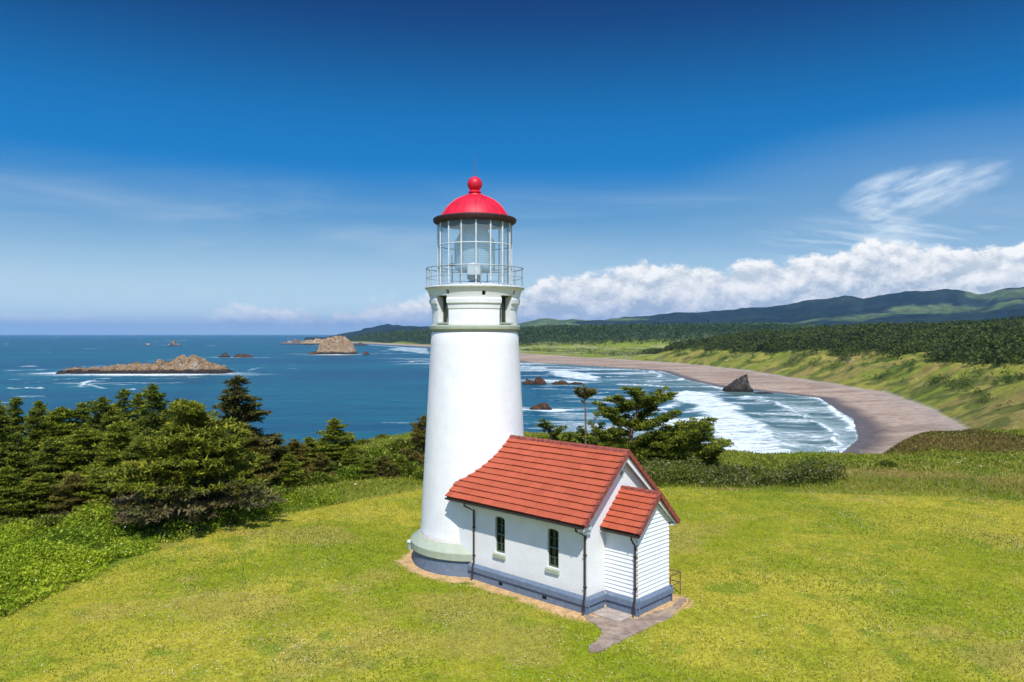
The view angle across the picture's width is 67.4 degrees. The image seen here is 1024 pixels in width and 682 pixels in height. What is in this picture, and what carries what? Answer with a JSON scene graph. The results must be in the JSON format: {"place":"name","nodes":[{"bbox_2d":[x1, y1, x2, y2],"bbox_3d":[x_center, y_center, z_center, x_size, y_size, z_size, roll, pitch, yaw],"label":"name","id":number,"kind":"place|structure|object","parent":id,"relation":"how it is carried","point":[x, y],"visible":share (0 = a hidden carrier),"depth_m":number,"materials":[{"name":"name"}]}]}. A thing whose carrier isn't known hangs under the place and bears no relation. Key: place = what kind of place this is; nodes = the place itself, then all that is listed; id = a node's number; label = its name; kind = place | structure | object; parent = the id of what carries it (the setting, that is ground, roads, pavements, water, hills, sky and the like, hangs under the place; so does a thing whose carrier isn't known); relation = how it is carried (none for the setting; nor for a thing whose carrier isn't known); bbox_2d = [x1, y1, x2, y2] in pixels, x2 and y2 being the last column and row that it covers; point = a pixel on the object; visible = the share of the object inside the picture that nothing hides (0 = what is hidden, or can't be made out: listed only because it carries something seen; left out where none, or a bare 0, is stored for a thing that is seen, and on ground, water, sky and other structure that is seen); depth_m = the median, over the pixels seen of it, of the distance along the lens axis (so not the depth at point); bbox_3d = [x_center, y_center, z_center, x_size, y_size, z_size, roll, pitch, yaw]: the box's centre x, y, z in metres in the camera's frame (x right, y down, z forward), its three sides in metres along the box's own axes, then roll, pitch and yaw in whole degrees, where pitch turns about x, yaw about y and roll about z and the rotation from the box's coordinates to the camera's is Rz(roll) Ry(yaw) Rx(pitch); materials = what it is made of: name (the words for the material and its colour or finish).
{"place":"outdoors","nodes":[
{"label":"outdoors","id":0,"kind":"place"},
{"bbox_2d":[0,335,857,453],"bbox_3d":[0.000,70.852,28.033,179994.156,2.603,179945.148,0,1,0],"label":"sea","id":1,"kind":"structure","parent":0,"point":[302,394],"depth_m":1017.69,"materials":[{"name":"liquid"}]},
{"bbox_2d":[55,354,233,373],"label":"rocky islet","id":2,"kind":"object","parent":1,"relation":"in","point":[190,364],"visible":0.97,"depth_m":1392.94,"materials":[{"name":"beige stone"}]},
{"bbox_2d":[166,340,180,345],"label":"sea rock","id":3,"kind":"object","parent":1,"relation":"in","point":[173,343],"visible":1,"depth_m":4869.01,"materials":[{"name":"grey stone"}]},
{"bbox_2d":[219,353,229,356],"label":"sea rock","id":4,"kind":"object","parent":1,"relation":"in","point":[224,355],"visible":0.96,"depth_m":2372.27,"materials":[{"name":"stone"}]},
{"bbox_2d":[234,354,253,356],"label":"sea rock","id":5,"kind":"object","parent":1,"relation":"in","point":[241,355],"visible":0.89,"depth_m":2371.81,"materials":[{"name":"stone"}]},
{"bbox_2d":[280,339,303,343],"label":"sea rock","id":6,"kind":"object","parent":1,"relation":"in","point":[296,341],"visible":0.73,"depth_m":5477.01,"materials":[{"name":"grey stone"}]},
{"bbox_2d":[299,338,325,344],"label":"sea rock","id":7,"kind":"object","parent":1,"relation":"in","point":[317,341],"visible":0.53,"depth_m":5294.23,"materials":[{"name":"beige stone"}]},
{"bbox_2d":[307,351,317,354],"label":"sea rock","id":8,"kind":"object","parent":1,"relation":"in","point":[313,353],"visible":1,"depth_m":2721.38,"materials":[{"name":"stone"}]},
{"bbox_2d":[317,335,357,353],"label":"sea stack","id":9,"kind":"object","parent":1,"relation":"in","point":[336,344],"visible":0.92,"depth_m":2766.24,"materials":[{"name":"beige stone"}]},
{"bbox_2d":[522,376,546,384],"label":"sea rock","id":10,"kind":"object","parent":1,"relation":"in","point":[539,380],"visible":0.96,"depth_m":1096.91,"materials":[{"name":"brown stone"}]},
{"bbox_2d":[530,402,551,409],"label":"sea rock","id":11,"kind":"object","parent":1,"relation":"in","point":[543,406],"visible":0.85,"depth_m":727.36,"materials":[{"name":"brown stone"}]},
{"bbox_2d":[551,380,569,384],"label":"sea rock","id":12,"kind":"object","parent":1,"relation":"in","point":[562,382],"visible":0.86,"depth_m":1091.81,"materials":[{"name":"brown stone"}]},
{"bbox_2d":[722,374,753,391],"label":"beach rock","id":13,"kind":"object","parent":1,"relation":"in","point":[741,384],"visible":0.95,"depth_m":957.17,"materials":[{"name":"grey stone"}]},
{"bbox_2d":[0,329,1023,681],"bbox_3d":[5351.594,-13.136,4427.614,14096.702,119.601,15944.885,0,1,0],"label":"ground","id":14,"kind":"structure","parent":0,"point":[954,405],"depth_m":30.49,"materials":[{"name":"green plant"}]},
{"bbox_2d":[0,400,25,472],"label":"spruce tree","id":15,"kind":"object","parent":14,"relation":"on","point":[3,431],"visible":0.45,"depth_m":58.22,"materials":[{"name":"green plant"}]},
{"bbox_2d":[0,397,32,461],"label":"spruce tree","id":16,"kind":"object","parent":14,"relation":"on","point":[18,424],"visible":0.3,"depth_m":61.79,"materials":[{"name":"green plant"}]},
{"bbox_2d":[0,517,35,535],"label":"bush","id":17,"kind":"object","parent":14,"relation":"on","point":[6,520],"visible":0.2,"depth_m":42.57,"materials":[{"name":"green plant"}]},
{"bbox_2d":[0,465,38,520],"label":"spruce tree","id":18,"kind":"object","parent":14,"relation":"on","point":[10,499],"visible":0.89,"depth_m":44.73,"materials":[{"name":"green plant"}]},
{"bbox_2d":[0,431,39,481],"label":"spruce tree","id":19,"kind":"object","parent":14,"relation":"on","point":[18,453],"visible":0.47,"depth_m":49.91,"materials":[{"name":"green plant"}]},
{"bbox_2d":[20,399,53,477],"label":"spruce tree","id":20,"kind":"object","parent":14,"relation":"on","point":[36,430],"visible":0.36,"depth_m":59.72,"materials":[{"name":"green plant"}]},
{"bbox_2d":[15,472,71,518],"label":"spruce tree","id":21,"kind":"object","parent":14,"relation":"on","point":[40,493],"visible":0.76,"depth_m":45.73,"materials":[{"name":"green plant"}]},
{"bbox_2d":[16,437,81,499],"bbox_3d":[-29.958,8.652,50.202,4.869,4.851,4.620,0,1,-21],"label":"spruce tree","id":22,"kind":"object","parent":14,"relation":"on","point":[49,450],"visible":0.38,"depth_m":49.61,"materials":[{"name":"green plant"}]},
{"bbox_2d":[30,514,68,531],"bbox_3d":[-25.705,10.185,42.866,2.778,1.025,2.819,0,1,-27],"label":"bush","id":23,"kind":"object","parent":14,"relation":"on","point":[48,520],"visible":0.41,"depth_m":42.45,"materials":[{"name":"green plant"}]},
{"bbox_2d":[22,406,82,468],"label":"spruce tree","id":24,"kind":"object","parent":14,"relation":"on","point":[59,428],"visible":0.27,"depth_m":59.47,"materials":[{"name":"green plant"}]},
{"bbox_2d":[43,473,99,516],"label":"spruce tree","id":25,"kind":"object","parent":14,"relation":"on","point":[72,482],"visible":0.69,"depth_m":45.66,"materials":[{"name":"green plant"}]},
{"bbox_2d":[67,402,93,455],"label":"spruce tree","id":26,"kind":"object","parent":14,"relation":"on","point":[82,418],"visible":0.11,"depth_m":60.80,"materials":[{"name":"green plant"}]},
{"bbox_2d":[59,510,106,527],"bbox_3d":[-23.613,9.960,43.006,3.295,1.017,2.955,0,1,-4],"label":"bush","id":27,"kind":"object","parent":14,"relation":"on","point":[81,518],"visible":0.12,"depth_m":42.50,"materials":[{"name":"green plant"}]},
{"bbox_2d":[49,427,128,500],"bbox_3d":[-27.749,8.390,50.891,6.419,5.426,5.864,0,1,2],"label":"spruce tree","id":28,"kind":"object","parent":14,"relation":"on","point":[80,446],"visible":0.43,"depth_m":50.31,"materials":[{"name":"green plant"}]},
{"bbox_2d":[68,466,115,510],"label":"spruce tree","id":29,"kind":"object","parent":14,"relation":"on","point":[92,483],"visible":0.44,"depth_m":45.91,"materials":[{"name":"green plant"}]},
{"bbox_2d":[62,395,138,463],"bbox_3d":[-30.817,7.698,57.916,5.799,7.306,6.111,0,1,32],"label":"spruce tree","id":30,"kind":"object","parent":14,"relation":"on","point":[102,418],"visible":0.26,"depth_m":57.74,"materials":[{"name":"green plant"}]},
{"bbox_2d":[94,510,131,527],"bbox_3d":[-21.688,9.819,42.601,2.778,1.025,2.819,0,1,0],"label":"bush","id":31,"kind":"object","parent":14,"relation":"on","point":[107,520],"visible":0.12,"depth_m":41.88,"materials":[{"name":"green plant"}]},
{"bbox_2d":[81,420,149,496],"bbox_3d":[-25.405,8.035,50.023,5.076,5.859,5.458,0,1,19],"label":"spruce tree","id":32,"kind":"object","parent":14,"relation":"on","point":[119,435],"visible":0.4,"depth_m":49.43,"materials":[{"name":"green plant"}]},
{"bbox_2d":[82,461,153,508],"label":"spruce tree","id":33,"kind":"object","parent":14,"relation":"on","point":[124,492],"visible":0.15,"depth_m":45.24,"materials":[{"name":"green plant"}]},
{"bbox_2d":[112,388,139,448],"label":"spruce tree","id":34,"kind":"object","parent":14,"relation":"on","point":[119,404],"visible":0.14,"depth_m":59.86,"materials":[{"name":"green plant"}]},
{"bbox_2d":[127,392,147,434],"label":"spruce tree","id":35,"kind":"object","parent":14,"relation":"on","point":[137,400],"visible":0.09,"depth_m":61.83,"materials":[{"name":"green plant"}]},
{"bbox_2d":[117,427,185,484],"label":"spruce tree","id":36,"kind":"object","parent":14,"relation":"on","point":[139,454],"visible":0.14,"depth_m":48.75,"materials":[{"name":"green plant"}]},
{"bbox_2d":[128,383,177,483],"bbox_3d":[-26.260,7.123,55.681,5.351,8.246,5.351,0,1,12],"label":"spruce tree","id":37,"kind":"object","parent":14,"relation":"on","point":[154,419],"visible":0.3,"depth_m":55.75,"materials":[{"name":"green plant"}]},
{"bbox_2d":[160,402,183,450],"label":"spruce tree","id":38,"kind":"object","parent":14,"relation":"on","point":[169,414],"visible":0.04,"depth_m":59.56,"materials":[{"name":"green plant"}]},
{"bbox_2d":[0,483,347,616],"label":"ground cover","id":39,"kind":"object","parent":14,"relation":"on","point":[11,562],"visible":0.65,"depth_m":38.09,"materials":[{"name":"green plant"}]},
{"bbox_2d":[92,397,288,537],"bbox_3d":[-17.805,6.917,42.685,9.989,7.544,10.037,0,1,-23],"label":"spruce tree","id":40,"kind":"object","parent":14,"relation":"on","point":[190,435],"visible":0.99,"depth_m":41.03,"materials":[{"name":"green plant"}]},
{"bbox_2d":[208,432,254,482],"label":"spruce tree","id":41,"kind":"object","parent":14,"relation":"on","point":[248,471],"visible":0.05,"depth_m":49.69,"materials":[{"name":"green plant"}]},
{"bbox_2d":[200,373,284,476],"bbox_3d":[-19.140,6.632,54.101,6.407,8.734,7.333,0,1,33],"label":"spruce tree","id":42,"kind":"object","parent":14,"relation":"on","point":[230,405],"visible":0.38,"depth_m":53.39,"materials":[{"name":"green plant"}]},
{"bbox_2d":[238,433,286,487],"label":"spruce tree","id":43,"kind":"object","parent":14,"relation":"on","point":[256,444],"visible":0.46,"depth_m":51.68,"materials":[{"name":"green plant"}]},
{"bbox_2d":[264,438,298,475],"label":"scrub spruce","id":44,"kind":"object","parent":14,"relation":"on","point":[277,456],"visible":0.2,"depth_m":55.77,"materials":[{"name":"green plant"}]},
{"bbox_2d":[272,487,301,498],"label":"bush","id":45,"kind":"object","parent":14,"relation":"on","point":[290,490],"visible":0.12,"depth_m":48.53,"materials":[{"name":"green plant"}]},
{"bbox_2d":[266,475,308,488],"bbox_3d":[-15.580,9.820,53.048,3.844,1.398,3.789,0,1,-12],"label":"bush","id":46,"kind":"object","parent":14,"relation":"on","point":[297,483],"visible":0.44,"depth_m":52.15,"materials":[{"name":"green plant"}]},
{"bbox_2d":[274,453,308,487],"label":"scrub spruce","id":47,"kind":"object","parent":14,"relation":"on","point":[287,467],"visible":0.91,"depth_m":52.33,"materials":[{"name":"green plant"}]},
{"bbox_2d":[272,438,314,476],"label":"scrub spruce","id":48,"kind":"object","parent":14,"relation":"on","point":[296,450],"visible":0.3,"depth_m":56.76,"materials":[{"name":"green plant"}]},
{"bbox_2d":[299,436,323,469],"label":"spruce tree","id":49,"kind":"object","parent":14,"relation":"on","point":[310,441],"visible":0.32,"depth_m":59.84,"materials":[{"name":"green plant"}]},
{"bbox_2d":[301,471,339,486],"bbox_3d":[-13.680,9.763,54.131,3.331,1.212,3.283,0,1,20],"label":"bush","id":50,"kind":"object","parent":14,"relation":"on","point":[316,478],"visible":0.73,"depth_m":53.55,"materials":[{"name":"green plant"}]},
{"bbox_2d":[306,452,335,474],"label":"scrub spruce","id":51,"kind":"object","parent":14,"relation":"on","point":[322,462],"visible":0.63,"depth_m":55.97,"materials":[{"name":"green plant"}]},
{"bbox_2d":[313,460,356,474],"bbox_3d":[-13.164,9.746,58.066,4.041,1.492,4.100,1,1,45],"label":"bush","id":52,"kind":"object","parent":14,"relation":"on","point":[334,465],"visible":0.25,"depth_m":57.44,"materials":[{"name":"green plant"}]},
{"bbox_2d":[314,418,362,461],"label":"spruce tree","id":53,"kind":"object","parent":14,"relation":"on","point":[336,449],"visible":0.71,"depth_m":61.63,"materials":[{"name":"green plant"}]},
{"bbox_2d":[341,446,362,466],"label":"scrub spruce","id":54,"kind":"object","parent":14,"relation":"on","point":[351,457],"visible":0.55,"depth_m":57.93,"materials":[{"name":"green plant"}]},
{"bbox_2d":[334,464,374,480],"bbox_3d":[-11.518,9.589,56.045,3.181,1.306,3.518,0,1,-24],"label":"bush","id":55,"kind":"object","parent":14,"relation":"on","point":[350,472],"visible":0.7,"depth_m":55.29,"materials":[{"name":"green plant"}]},
{"bbox_2d":[352,439,371,444],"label":"bush","id":56,"kind":"object","parent":14,"relation":"on","point":[362,441],"visible":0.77,"depth_m":77.76,"materials":[{"name":"green plant"}]},
{"bbox_2d":[344,454,380,466],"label":"bush","id":57,"kind":"object","parent":14,"relation":"on","point":[372,458],"visible":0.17,"depth_m":59.95,"materials":[{"name":"green plant"}]},
{"bbox_2d":[356,457,376,479],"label":"scrub spruce","id":58,"kind":"object","parent":14,"relation":"on","point":[367,465],"visible":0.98,"depth_m":55.35,"materials":[{"name":"green plant"}]},
{"bbox_2d":[359,446,392,457],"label":"bush","id":59,"kind":"object","parent":14,"relation":"on","point":[376,451],"visible":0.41,"depth_m":65.66,"materials":[{"name":"green plant"}]},
{"bbox_2d":[376,433,388,438],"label":"bush","id":60,"kind":"object","parent":14,"relation":"on","point":[379,436],"visible":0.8,"depth_m":80.76,"materials":[{"name":"green plant"}]},
{"bbox_2d":[375,455,394,474],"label":"scrub spruce","id":61,"kind":"object","parent":14,"relation":"on","point":[382,461],"visible":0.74,"depth_m":56.85,"materials":[{"name":"green plant"}]},
{"bbox_2d":[373,466,403,478],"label":"bush","id":62,"kind":"object","parent":14,"relation":"on","point":[392,471],"visible":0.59,"depth_m":56.37,"materials":[{"name":"green plant"}]},
{"bbox_2d":[381,454,409,463],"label":"bush","id":63,"kind":"object","parent":14,"relation":"on","point":[392,458],"visible":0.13,"depth_m":60.75,"materials":[{"name":"green plant"}]},
{"bbox_2d":[395,455,408,468],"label":"scrub spruce","id":64,"kind":"object","parent":14,"relation":"on","point":[400,461],"visible":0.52,"depth_m":57.97,"materials":[{"name":"green plant"}]},
{"bbox_2d":[382,439,422,453],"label":"bush","id":65,"kind":"object","parent":14,"relation":"on","point":[396,445],"visible":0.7,"depth_m":69.25,"materials":[{"name":"green plant"}]},
{"bbox_2d":[395,461,423,477],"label":"bush","id":66,"kind":"object","parent":14,"relation":"on","point":[410,467],"visible":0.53,"depth_m":57.33,"materials":[{"name":"green plant"}]},
{"bbox_2d":[407,539,411,550],"bbox_3d":[-4.980,10.018,37.391,0.300,0.700,0.300,0,1,0],"label":"vent pipe","id":67,"kind":"object","parent":14,"relation":"on","point":[409,544],"visible":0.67,"depth_m":37.30,"materials":[{"name":"white metal"}]},
{"bbox_2d":[399,415,426,457],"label":"spruce tree","id":68,"kind":"object","parent":14,"relation":"on","point":[420,432],"visible":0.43,"depth_m":63.60,"materials":[{"name":"green plant"}]},
{"bbox_2d":[401,451,424,463],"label":"bush","id":69,"kind":"object","parent":14,"relation":"on","point":[421,455],"visible":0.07,"depth_m":62.84,"materials":[{"name":"green plant"}]},
{"bbox_2d":[408,451,423,463],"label":"scrub spruce","id":70,"kind":"object","parent":14,"relation":"on","point":[416,457],"visible":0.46,"depth_m":59.94,"materials":[{"name":"green plant"}]},
{"bbox_2d":[409,468,423,480],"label":"bush","id":71,"kind":"object","parent":14,"relation":"on","point":[419,474],"visible":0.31,"depth_m":56.02,"materials":[{"name":"green plant"}]},
{"bbox_2d":[411,162,524,576],"bbox_3d":[-1.740,1.055,36.011,6.000,19.450,6.000,0,1,43],"label":"lighthouse","id":72,"kind":"object","parent":14,"relation":"on","point":[474,412],"visible":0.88,"depth_m":34.22,"materials":[{"name":"white paint"}]},
{"bbox_2d":[435,297,448,323],"bbox_3d":[-3.037,-1.388,34.612,0.760,1.240,0.430,0,1,43],"label":"window","id":73,"kind":"structure","parent":72,"relation":"in","point":[445,306],"depth_m":34.81,"materials":[{"name":"white glass"}]},
{"bbox_2d":[499,297,512,323],"bbox_3d":[-0.372,-1.388,34.701,0.430,1.240,0.760,0,1,43],"label":"window","id":74,"kind":"structure","parent":72,"relation":"in","point":[503,305],"depth_m":34.90,"materials":[{"name":"white glass"}]},
{"bbox_2d":[0,433,1022,679],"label":"wild flowers","id":75,"kind":"object","parent":14,"relation":"on","point":[486,593],"visible":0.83,"depth_m":30.23,"materials":[{"name":"beige plant"}]},
{"bbox_2d":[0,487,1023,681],"bbox_3d":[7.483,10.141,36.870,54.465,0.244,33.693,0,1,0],"label":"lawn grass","id":76,"kind":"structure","parent":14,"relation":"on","point":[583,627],"depth_m":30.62,"materials":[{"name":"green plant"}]},
{"bbox_2d":[534,418,574,441],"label":"spruce tree","id":77,"kind":"object","parent":14,"relation":"on","point":[544,425],"visible":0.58,"depth_m":62.65,"materials":[{"name":"green plant"}]},
{"bbox_2d":[445,432,680,617],"bbox_3d":[2.078,7.402,32.449,9.720,6.620,5.740,0,1,43],"label":"workroom","id":78,"kind":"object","parent":14,"relation":"on","point":[583,529],"visible":0.98,"depth_m":30.08,"materials":[{"name":"paint"}]},
{"bbox_2d":[493,516,505,559],"bbox_3d":[-0.469,8.159,31.948,0.680,1.715,0.280,0,1,43],"label":"window","id":79,"kind":"structure","parent":78,"relation":"in","point":[500,521],"depth_m":32.01,"materials":[{"name":"white glass"}]},
{"bbox_2d":[545,529,559,574],"bbox_3d":[1.629,8.177,29.961,0.680,1.715,0.280,0,1,43],"label":"window","id":80,"kind":"structure","parent":78,"relation":"in","point":[553,534],"depth_m":30.03,"materials":[{"name":"black glass"}]},
{"bbox_2d":[349,320,819,344],"bbox_3d":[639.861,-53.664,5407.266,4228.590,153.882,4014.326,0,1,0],"label":"distant forest","id":81,"kind":"object","parent":14,"relation":"on","point":[547,331],"visible":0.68,"depth_m":3793.45,"materials":[{"name":"green plant"}]},
{"bbox_2d":[572,384,597,443],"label":"pine sapling","id":82,"kind":"object","parent":14,"relation":"on","point":[585,394],"visible":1,"depth_m":60.88,"materials":[{"name":"green plant"}]},
{"bbox_2d":[569,411,614,444],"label":"spruce tree","id":83,"kind":"object","parent":14,"relation":"on","point":[582,431],"visible":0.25,"depth_m":64.10,"materials":[{"name":"green plant"}]},
{"bbox_2d":[522,342,733,355],"bbox_3d":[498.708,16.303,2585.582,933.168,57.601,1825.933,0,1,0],"label":"river scrub","id":84,"kind":"object","parent":14,"relation":"on","point":[609,353],"visible":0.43,"depth_m":2852.08,"materials":[{"name":"green plant"}]},
{"bbox_2d":[582,385,733,463],"bbox_3d":[11.366,7.210,60.001,12.171,7.650,6.315,0,1,0],"label":"spruce tree","id":85,"kind":"object","parent":14,"relation":"on","point":[678,439],"visible":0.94,"depth_m":59.20,"materials":[{"name":"green plant"}]},
{"bbox_2d":[669,569,680,593],"bbox_3d":[6.130,9.854,31.076,1.144,1.140,0.794,0,1,43],"label":"handrail","id":86,"kind":"object","parent":14,"relation":"on","point":[674,580],"visible":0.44,"depth_m":30.95,"materials":[{"name":"metal"}]},
{"bbox_2d":[684,418,731,464],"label":"spruce tree","id":87,"kind":"object","parent":14,"relation":"on","point":[712,456],"visible":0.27,"depth_m":61.74,"materials":[{"name":"green plant"}]},
{"bbox_2d":[727,465,753,472],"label":"bush","id":88,"kind":"object","parent":14,"relation":"on","point":[742,466],"visible":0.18,"depth_m":57.84,"materials":[{"name":"green plant"}]},
{"bbox_2d":[637,455,847,487],"bbox_3d":[13.750,9.098,54.748,18.933,2.433,8.108,0,1,24],"label":"thicket","id":89,"kind":"object","parent":14,"relation":"on","point":[670,471],"visible":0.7,"depth_m":53.34,"materials":[{"name":"green plant"}]},
{"bbox_2d":[641,315,1023,372],"bbox_3d":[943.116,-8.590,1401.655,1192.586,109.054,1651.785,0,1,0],"label":"forest","id":90,"kind":"object","parent":14,"relation":"on","point":[1003,337],"visible":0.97,"depth_m":1290.78,"materials":[{"name":"green plant"}]},
{"bbox_2d":[665,336,1023,409],"bbox_3d":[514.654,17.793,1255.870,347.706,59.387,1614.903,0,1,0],"label":"scrub","id":91,"kind":"object","parent":14,"relation":"on","point":[1009,378],"visible":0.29,"depth_m":918.75,"materials":[{"name":"green plant"}]},
{"bbox_2d":[875,460,897,466],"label":"bush","id":92,"kind":"object","parent":14,"relation":"on","point":[888,462],"visible":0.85,"depth_m":59.78,"materials":[{"name":"green plant"}]},
{"bbox_2d":[756,464,1023,495],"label":"dry grass","id":93,"kind":"structure","parent":14,"relation":"on","point":[977,479],"depth_m":54.17,"materials":[{"name":"green plant"}]},
{"bbox_2d":[881,428,1023,454],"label":"heath","id":94,"kind":"object","parent":14,"relation":"on","point":[969,435],"visible":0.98,"depth_m":77.00,"materials":[{"name":"green plant"}]},
{"bbox_2d":[0,0,1023,334],"label":"sky","id":95,"kind":"structure","parent":0,"point":[168,167],"materials":[{"name":"blue"}]},
{"bbox_2d":[196,428,1023,497],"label":"rough grass","id":96,"kind":"structure","parent":0,"point":[970,454],"depth_m":63.38,"materials":[{"name":"green plant"}]},
{"bbox_2d":[224,287,1023,340],"bbox_3d":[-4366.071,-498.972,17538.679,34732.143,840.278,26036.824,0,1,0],"label":"hills","id":97,"kind":"structure","parent":0,"point":[943,305],"depth_m":10771.45,"materials":[{"name":"green plant"}]},
{"bbox_2d":[240,474,1023,523],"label":"tall grass","id":98,"kind":"structure","parent":0,"point":[887,493],"depth_m":51.48,"materials":[{"name":"green plant"}]},
{"bbox_2d":[584,596,687,652],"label":"path","id":99,"kind":"structure","parent":0,"point":[613,632],"depth_m":27.57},
{"bbox_2d":[592,607,631,621],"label":"landing slab","id":100,"kind":"structure","parent":99,"relation":"on","point":[612,614],"depth_m":28.58,"materials":[{"name":"concrete"}]},
{"bbox_2d":[351,342,966,453],"bbox_3d":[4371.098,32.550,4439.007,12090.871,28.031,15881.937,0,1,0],"label":"beach","id":101,"kind":"structure","parent":0,"point":[883,421],"depth_m":884.51,"materials":[{"name":"beige sand"}]},
{"bbox_2d":[755,392,773,393],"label":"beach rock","id":102,"kind":"object","parent":101,"relation":"on","point":[763,393],"visible":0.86,"depth_m":929.19,"materials":[{"name":"grey stone"}]}
]}

